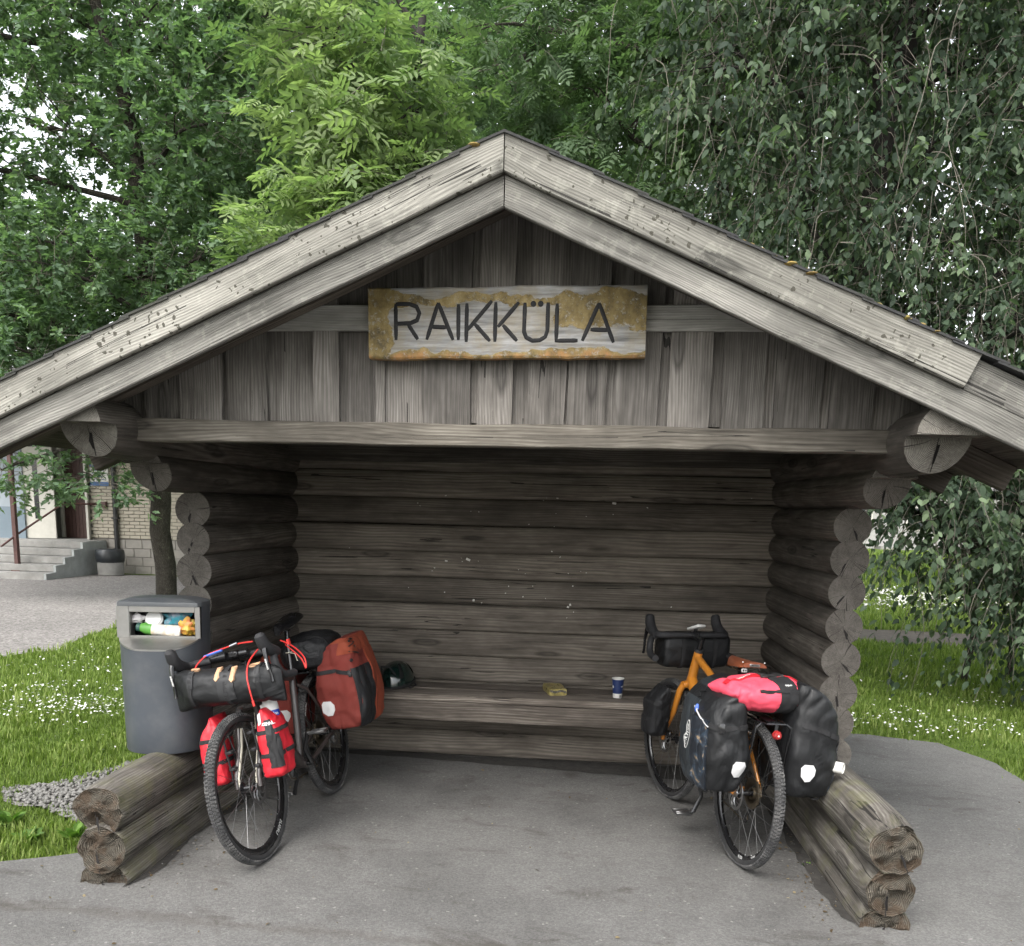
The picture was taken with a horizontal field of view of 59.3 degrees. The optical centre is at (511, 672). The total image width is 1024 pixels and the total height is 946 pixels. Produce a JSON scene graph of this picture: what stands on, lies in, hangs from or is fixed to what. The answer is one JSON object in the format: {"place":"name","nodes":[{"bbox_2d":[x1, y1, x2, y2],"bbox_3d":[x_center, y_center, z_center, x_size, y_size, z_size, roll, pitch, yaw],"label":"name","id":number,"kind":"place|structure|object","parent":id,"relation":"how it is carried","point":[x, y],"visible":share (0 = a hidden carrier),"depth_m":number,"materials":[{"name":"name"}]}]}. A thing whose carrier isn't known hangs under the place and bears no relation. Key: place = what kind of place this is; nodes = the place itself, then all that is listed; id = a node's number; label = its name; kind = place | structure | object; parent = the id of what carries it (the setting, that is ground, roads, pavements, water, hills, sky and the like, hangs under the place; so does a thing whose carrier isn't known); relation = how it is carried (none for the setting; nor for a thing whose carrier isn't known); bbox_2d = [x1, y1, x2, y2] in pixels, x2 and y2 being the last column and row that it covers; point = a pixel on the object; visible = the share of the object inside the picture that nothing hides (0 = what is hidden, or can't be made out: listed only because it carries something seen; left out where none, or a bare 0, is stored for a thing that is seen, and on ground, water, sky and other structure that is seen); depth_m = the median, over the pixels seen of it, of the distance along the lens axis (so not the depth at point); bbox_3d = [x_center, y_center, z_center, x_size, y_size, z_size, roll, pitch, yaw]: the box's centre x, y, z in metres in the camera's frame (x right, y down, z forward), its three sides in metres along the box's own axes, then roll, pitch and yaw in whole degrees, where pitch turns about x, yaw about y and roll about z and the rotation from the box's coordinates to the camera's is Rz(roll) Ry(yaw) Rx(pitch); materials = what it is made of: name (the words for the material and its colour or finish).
{"place":"outdoors","nodes":[
{"label":"outdoors","id":0,"kind":"place"},
{"bbox_2d":[0,621,144,860],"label":"grass","id":1,"kind":"structure","parent":0,"point":[13,720],"depth_m":6.62,"materials":[{"name":"green plant"}]},
{"bbox_2d":[0,574,184,655],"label":"gravel yard","id":2,"kind":"structure","parent":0,"point":[41,614],"depth_m":14.14,"materials":[{"name":"grey gravel"}]},
{"bbox_2d":[0,538,106,579],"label":"entrance steps","id":3,"kind":"structure","parent":2,"relation":"on","point":[47,558],"depth_m":19.47,"materials":[{"name":"concrete"}]},
{"bbox_2d":[6,453,20,570],"bbox_3d":[-10.382,-3.590,18.724,0.190,3.150,0.190,3,10,6],"label":"canopy post","id":4,"kind":"object","parent":3,"relation":"on","point":[15,532],"visible":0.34,"depth_m":18.77,"materials":[{"name":"brown metal"}]},
{"bbox_2d":[95,548,124,575],"bbox_3d":[-8.933,-2.458,20.027,0.620,0.588,0.620,3,10,6],"label":"yard bin","id":5,"kind":"object","parent":2,"relation":"on","point":[110,562],"visible":1,"depth_m":19.81,"materials":[{"name":"concrete"}]},
{"bbox_2d":[0,0,1017,356],"label":"sky","id":6,"kind":"structure","parent":0,"point":[41,111],"materials":[{"name":"white"}]},
{"bbox_2d":[0,733,1023,945],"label":"asphalt pavement","id":7,"kind":"structure","parent":0,"point":[627,854],"depth_m":4.15,"materials":[{"name":"grey asphalt"}]},
{"bbox_2d":[127,808,244,887],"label":"gravel","id":8,"kind":"structure","parent":7,"relation":"on","point":[193,843],"depth_m":4.39,"materials":[{"name":"grey gravel"}]},
{"bbox_2d":[123,790,252,886],"bbox_3d":[-1.577,0.791,4.636,0.095,0.001,1.550,3,10,6],"label":"dirt strip","id":9,"kind":"object","parent":7,"relation":"on","point":[159,865],"visible":0.56,"depth_m":4.28,"materials":[{"name":"soil"}]},
{"bbox_2d":[164,612,348,864],"bbox_3d":[-1.189,0.266,4.676,0.560,1.073,1.774,-9,9,8],"label":"bicycle","id":10,"kind":"object","parent":7,"relation":"on","point":[238,721],"visible":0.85,"depth_m":4.26,"materials":[{"name":"paint"}]},
{"bbox_2d":[199,712,240,785],"bbox_3d":[-1.371,0.365,4.252,0.162,0.326,0.212,-10,9,12],"label":"fork bag","id":11,"kind":"object","parent":10,"relation":"attached to","point":[224,770],"visible":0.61,"depth_m":4.19,"materials":[{"name":"red fabric"}]},
{"bbox_2d":[174,662,286,711],"bbox_3d":[-1.306,0.063,4.149,0.550,0.222,0.182,-10,9,12],"label":"handlebar roll","id":12,"kind":"object","parent":10,"relation":"attached to","point":[196,688],"visible":0.96,"depth_m":4.08,"materials":[{"name":"black fabric"}]},
{"bbox_2d":[195,639,306,705],"bbox_3d":[-1.206,-0.004,4.123,0.506,0.269,0.271,0,10,-9],"label":"red cord","id":13,"kind":"object","parent":10,"relation":"hanging from","point":[288,642],"visible":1,"depth_m":4.19,"materials":[{"name":"rubber"}]},
{"bbox_2d":[246,707,295,777],"bbox_3d":[-1.119,0.323,4.195,0.163,0.326,0.213,-10,9,12],"label":"fork bag","id":14,"kind":"object","parent":10,"relation":"attached to","point":[275,744],"visible":0.96,"depth_m":4.12,"materials":[{"name":"red fabric"}]},
{"bbox_2d":[260,700,279,714],"bbox_3d":[-1.121,0.203,4.216,0.091,0.208,0.090,-10,9,12],"label":"water bottle","id":15,"kind":"object","parent":14,"relation":"in","point":[273,706],"visible":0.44,"depth_m":4.19,"materials":[{"name":"white plastic"}]},
{"bbox_2d":[259,655,314,733],"bbox_3d":[-1.313,0.104,5.237,0.219,0.465,0.395,-9,9,8],"label":"pannier","id":16,"kind":"object","parent":10,"relation":"attached to","point":[285,708],"visible":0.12,"depth_m":5.08,"materials":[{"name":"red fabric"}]},
{"bbox_2d":[280,629,340,670],"bbox_3d":[-1.133,-0.136,5.139,0.330,0.222,0.405,-9,9,8],"label":"rack bag","id":17,"kind":"object","parent":10,"relation":"on","point":[311,645],"visible":0.63,"depth_m":4.96,"materials":[{"name":"black fabric"}]},
{"bbox_2d":[315,630,383,729],"bbox_3d":[-0.935,0.040,5.149,0.323,0.507,0.445,-9,9,8],"label":"pannier","id":18,"kind":"object","parent":10,"relation":"attached to","point":[349,685],"visible":0.99,"depth_m":4.96,"materials":[{"name":"red fabric"}]},
{"bbox_2d":[0,129,1023,930],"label":"log shelter","id":19,"kind":"object","parent":7,"relation":"on","point":[746,439],"visible":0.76,"depth_m":3.79,"materials":[{"name":"grey wood"}]},
{"bbox_2d":[116,595,212,753],"bbox_3d":[-1.718,0.000,4.452,0.424,0.756,0.391,3,10,6],"label":"litter bin","id":20,"kind":"object","parent":19,"relation":"on","point":[157,720],"visible":0.86,"depth_m":4.32,"materials":[{"name":"paint"}]},
{"bbox_2d":[132,612,145,622],"bbox_3d":[-1.815,-0.261,4.373,0.079,0.064,0.048,3,10,6],"label":"paper tissue","id":21,"kind":"object","parent":20,"relation":"in","point":[137,617],"visible":1,"depth_m":4.36,"materials":[{"name":"white paper"}]},
{"bbox_2d":[145,612,163,624],"bbox_3d":[-1.738,-0.254,4.408,0.087,0.104,0.114,3,10,6],"label":"coffee cup","id":22,"kind":"object","parent":20,"relation":"in","point":[154,618],"visible":0.78,"depth_m":4.37,"materials":[{"name":"white paper"}]},
{"bbox_2d":[136,622,182,635],"bbox_3d":[-1.715,-0.205,4.380,0.217,0.087,0.069,1,10,-3],"label":"drink bottle","id":23,"kind":"object","parent":20,"relation":"in","point":[159,629],"visible":0.95,"depth_m":4.35,"materials":[{"name":"white plastic"}]},
{"bbox_2d":[162,613,192,624],"bbox_3d":[-1.626,-0.270,4.401,0.163,0.120,0.074,-2,11,-16],"label":"teal wrapper","id":24,"kind":"object","parent":20,"relation":"in","point":[173,618],"visible":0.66,"depth_m":4.37,"materials":[{"name":"teal plastic"}]},
{"bbox_2d":[178,615,194,635],"bbox_3d":[-1.581,-0.227,4.387,0.096,0.105,0.062,3,10,6],"label":"snack bag","id":25,"kind":"object","parent":20,"relation":"in","point":[187,624],"visible":0.94,"depth_m":4.37,"materials":[{"name":"yellow plastic"}]},
{"bbox_2d":[368,285,647,360],"bbox_3d":[-0.025,-1.376,3.552,1.100,0.282,0.050,3,10,6],"label":"name sign","id":26,"kind":"object","parent":19,"relation":"attached to","point":[543,322],"visible":1,"depth_m":3.53,"materials":[{"name":"paint"}]},
{"bbox_2d":[313,681,756,734],"bbox_3d":[0.084,0.204,5.696,3.051,0.172,0.426,3,10,6],"label":"bench","id":27,"kind":"object","parent":19,"relation":"attached to","point":[515,704],"visible":0.52,"depth_m":5.53,"materials":[{"name":"grey wood"}]},
{"bbox_2d":[380,660,416,689],"bbox_3d":[-0.735,0.005,5.785,0.255,0.162,0.313,3,10,6],"label":"bicycle helmet","id":28,"kind":"object","parent":27,"relation":"on","point":[397,674],"visible":0.92,"depth_m":5.69,"materials":[{"name":"plastic"}]},
{"bbox_2d":[543,683,566,695],"bbox_3d":[0.268,0.105,5.674,0.123,0.049,0.207,-1,10,-11],"label":"gold packet","id":29,"kind":"object","parent":27,"relation":"on","point":[554,689],"visible":1,"depth_m":5.59,"materials":[{"name":"metal"}]},
{"bbox_2d":[612,677,624,697],"bbox_3d":[0.654,0.095,5.565,0.078,0.125,0.078,3,10,6],"label":"paper cup","id":30,"kind":"object","parent":27,"relation":"on","point":[617,684],"visible":1,"depth_m":5.54,"materials":[{"name":"blue paper"}]},
{"bbox_2d":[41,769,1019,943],"bbox_3d":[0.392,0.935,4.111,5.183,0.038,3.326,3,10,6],"label":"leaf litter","id":31,"kind":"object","parent":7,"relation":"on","point":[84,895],"visible":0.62,"depth_m":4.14,"materials":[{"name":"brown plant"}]},
{"bbox_2d":[310,748,751,785],"bbox_3d":[0.079,0.608,5.867,3.000,0.001,0.380,3,10,6],"label":"dirt strip","id":32,"kind":"object","parent":7,"relation":"on","point":[612,768],"visible":0.77,"depth_m":5.92,"materials":[{"name":"soil"}]},
{"bbox_2d":[642,614,791,869],"bbox_3d":[1.039,0.288,4.731,0.512,1.097,1.737,3,10,-10],"label":"bicycle","id":33,"kind":"object","parent":7,"relation":"on","point":[751,791],"visible":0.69,"depth_m":4.39,"materials":[{"name":"orange paint"}]},
{"bbox_2d":[641,683,671,735],"bbox_3d":[0.837,0.215,5.129,0.172,0.302,0.215,0,11,-16],"label":"fork bag","id":34,"kind":"object","parent":33,"relation":"attached to","point":[655,714],"visible":1,"depth_m":5.07,"materials":[{"name":"black fabric"}]},
{"bbox_2d":[654,631,729,667],"bbox_3d":[1.022,-0.132,5.102,0.410,0.207,0.181,0,11,-16],"label":"handlebar bag","id":35,"kind":"object","parent":33,"relation":"attached to","point":[674,652],"visible":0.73,"depth_m":5.03,"materials":[{"name":"black fabric"}]},
{"bbox_2d":[679,672,749,791],"bbox_3d":[0.939,0.279,4.209,0.253,0.508,0.464,3,10,-10],"label":"pannier","id":36,"kind":"object","parent":33,"relation":"attached to","point":[714,751],"visible":0.91,"depth_m":4.04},
{"bbox_2d":[708,672,798,713],"bbox_3d":[1.129,0.090,4.133,0.410,0.186,0.312,-3,11,-23],"label":"dry bag","id":37,"kind":"object","parent":33,"relation":"on","point":[766,693],"visible":0.86,"depth_m":4.02,"materials":[{"name":"fabric"}]},
{"bbox_2d":[754,672,839,799],"bbox_3d":[1.345,0.295,4.266,0.278,0.536,0.446,3,10,-10],"label":"pannier","id":38,"kind":"object","parent":33,"relation":"attached to","point":[811,720],"visible":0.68,"depth_m":4.07,"materials":[{"name":"fabric"}]},
{"bbox_2d":[833,761,844,773],"bbox_3d":[1.481,0.433,4.130,0.079,0.053,0.052,9,13,36],"label":"white tube","id":39,"kind":"object","parent":38,"relation":"attached to","point":[839,767],"visible":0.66,"depth_m":4.10,"materials":[{"name":"plastic"}]},
{"bbox_2d":[761,791,854,922],"bbox_3d":[1.450,0.874,4.591,0.111,0.001,1.802,2,10,3],"label":"dirt strip","id":40,"kind":"object","parent":7,"relation":"on","point":[821,885],"visible":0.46,"depth_m":4.29,"materials":[{"name":"soil"}]},
{"bbox_2d":[0,549,1023,860],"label":"lawn","id":41,"kind":"structure","parent":0,"point":[940,739],"depth_m":7.71,"materials":[{"name":"green plant"}]},
{"bbox_2d":[0,810,25,824],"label":"weed","id":42,"kind":"object","parent":41,"relation":"on","point":[4,816],"visible":0.97,"depth_m":4.67,"materials":[{"name":"green plant"}]},
{"bbox_2d":[11,825,44,845],"bbox_3d":[-2.378,0.794,4.454,0.170,0.077,0.186,3,10,6],"label":"weed","id":43,"kind":"object","parent":41,"relation":"on","point":[38,832],"visible":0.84,"depth_m":4.44,"materials":[{"name":"green plant"}]},
{"bbox_2d":[0,644,123,749],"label":"daisies","id":44,"kind":"object","parent":41,"relation":"on","point":[80,705],"visible":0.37,"depth_m":7.23,"materials":[{"name":"white plant"}]},
{"bbox_2d":[1,760,131,821],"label":"gravel","id":45,"kind":"structure","parent":41,"relation":"on","point":[67,791],"depth_m":5.15,"materials":[{"name":"grey gravel"}]},
{"bbox_2d":[56,821,83,837],"bbox_3d":[-2.174,0.784,4.498,0.128,0.080,0.172,6,11,23],"label":"weed","id":46,"kind":"object","parent":41,"relation":"on","point":[75,832],"visible":0.89,"depth_m":4.48,"materials":[{"name":"green plant"}]},
{"bbox_2d":[0,172,177,367],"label":"broadleaf tree","id":47,"kind":"object","parent":41,"relation":"on","point":[66,334],"depth_m":26.68,"materials":[{"name":"green plant"}]},
{"bbox_2d":[0,368,184,573],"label":"brick building","id":48,"kind":"structure","parent":41,"relation":"on","point":[63,521],"depth_m":20.54,"materials":[{"name":"beige brick"}]},
{"bbox_2d":[21,446,57,538],"bbox_3d":[-10.811,-4.074,20.401,0.800,2.040,0.117,0,10,-8],"label":"door","id":49,"kind":"structure","parent":48,"relation":"in","point":[47,528],"depth_m":20.49,"materials":[{"name":"white glass"}]},
{"bbox_2d":[1,502,106,546],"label":"handrail","id":50,"kind":"object","parent":48,"relation":"attached to","point":[45,515],"visible":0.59,"depth_m":19.55,"materials":[{"name":"brown metal"}]},
{"bbox_2d":[56,448,86,537],"bbox_3d":[-10.180,-4.247,21.021,0.780,2.170,0.100,3,10,6],"label":"door","id":51,"kind":"structure","parent":48,"relation":"in","point":[73,523],"depth_m":21.10,"materials":[{"name":"brown wood"}]},
{"bbox_2d":[82,453,91,539],"bbox_3d":[-9.737,-4.106,20.667,0.107,2.060,0.660,-1,11,-12],"label":"door","id":52,"kind":"structure","parent":48,"relation":"in","point":[88,524],"depth_m":20.47,"materials":[{"name":"wood"}]},
{"bbox_2d":[89,465,108,485],"bbox_3d":[-9.342,-4.475,20.375,0.440,0.490,0.031,3,10,6],"label":"notice board","id":53,"kind":"object","parent":48,"relation":"attached to","point":[103,482],"visible":0.3,"depth_m":20.38,"materials":[{"name":"white paper"}]},
{"bbox_2d":[110,465,119,548],"bbox_3d":[-8.988,-4.500,20.285,0.140,3.750,0.130,3,10,6],"label":"downpipe","id":54,"kind":"object","parent":48,"relation":"attached to","point":[115,518],"visible":0.32,"depth_m":20.41,"materials":[{"name":"black metal"}]},
{"bbox_2d":[0,0,277,327],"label":"broadleaf tree","id":55,"kind":"object","parent":41,"relation":"on","point":[148,154],"visible":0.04,"depth_m":24.47,"materials":[{"name":"green plant"}]},
{"bbox_2d":[0,0,386,594],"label":"oak tree","id":56,"kind":"object","parent":41,"relation":"on","point":[58,47],"visible":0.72,"depth_m":13.55,"materials":[{"name":"green plant"}]},
{"bbox_2d":[145,0,498,289],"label":"broadleaf tree","id":57,"kind":"object","parent":41,"relation":"on","point":[223,173],"depth_m":21.15,"materials":[{"name":"green plant"}]},
{"bbox_2d":[175,0,509,289],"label":"ash tree","id":58,"kind":"object","parent":41,"relation":"on","point":[325,114],"visible":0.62,"depth_m":7.65,"materials":[{"name":"green plant"}]},
{"bbox_2d":[217,0,806,248],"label":"oak tree","id":59,"kind":"object","parent":41,"relation":"on","point":[448,13],"visible":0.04,"depth_m":13.72,"materials":[{"name":"green plant"}]},
{"bbox_2d":[448,1,705,218],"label":"broadleaf tree","id":60,"kind":"object","parent":41,"relation":"on","point":[473,10],"depth_m":19.87,"materials":[{"name":"green plant"}]},
{"bbox_2d":[370,0,957,244],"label":"ash tree","id":61,"kind":"object","parent":41,"relation":"on","point":[578,30],"visible":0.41,"depth_m":9.82,"materials":[{"name":"green plant"}]},
{"bbox_2d":[598,0,962,296],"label":"broadleaf tree","id":62,"kind":"object","parent":41,"relation":"on","point":[779,249],"visible":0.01,"depth_m":18.83,"materials":[{"name":"green plant"}]},
{"bbox_2d":[590,0,1023,706],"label":"elm tree","id":63,"kind":"object","parent":41,"relation":"on","point":[992,544],"visible":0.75,"depth_m":7.84,"materials":[{"name":"green plant"}]},
{"bbox_2d":[813,0,1023,592],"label":"broadleaf tree","id":64,"kind":"object","parent":41,"relation":"on","point":[969,180],"visible":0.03,"depth_m":17.74,"materials":[{"name":"green plant"}]},
{"bbox_2d":[849,585,1022,744],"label":"daisies","id":65,"kind":"object","parent":41,"relation":"on","point":[898,597],"visible":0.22,"depth_m":10.06,"materials":[{"name":"white plant"}]},
{"bbox_2d":[862,487,1023,549],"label":"house","id":66,"kind":"structure","parent":41,"relation":"on","point":[874,515],"depth_m":49.37,"materials":[{"name":"white paint"}]},
{"bbox_2d":[905,507,924,530],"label":"window","id":67,"kind":"structure","parent":66,"relation":"in","point":[907,521],"depth_m":49.17,"materials":[{"name":"white glass"}]},
{"bbox_2d":[964,200,1021,362],"bbox_3d":[16.701,-9.627,23.636,10.044,14.812,8.159,3,10,6],"label":"broadleaf tree","id":68,"kind":"object","parent":41,"relation":"on","point":[980,229],"depth_m":24.71,"materials":[{"name":"green plant"}]},
{"bbox_2d":[847,547,1023,778],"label":"grass","id":69,"kind":"structure","parent":0,"point":[984,734],"depth_m":8.81,"materials":[{"name":"green plant"}]},
{"bbox_2d":[856,629,1023,647],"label":"dark path","id":70,"kind":"structure","parent":0,"point":[884,635],"depth_m":13.06,"materials":[{"name":"grey asphalt"}]}
]}

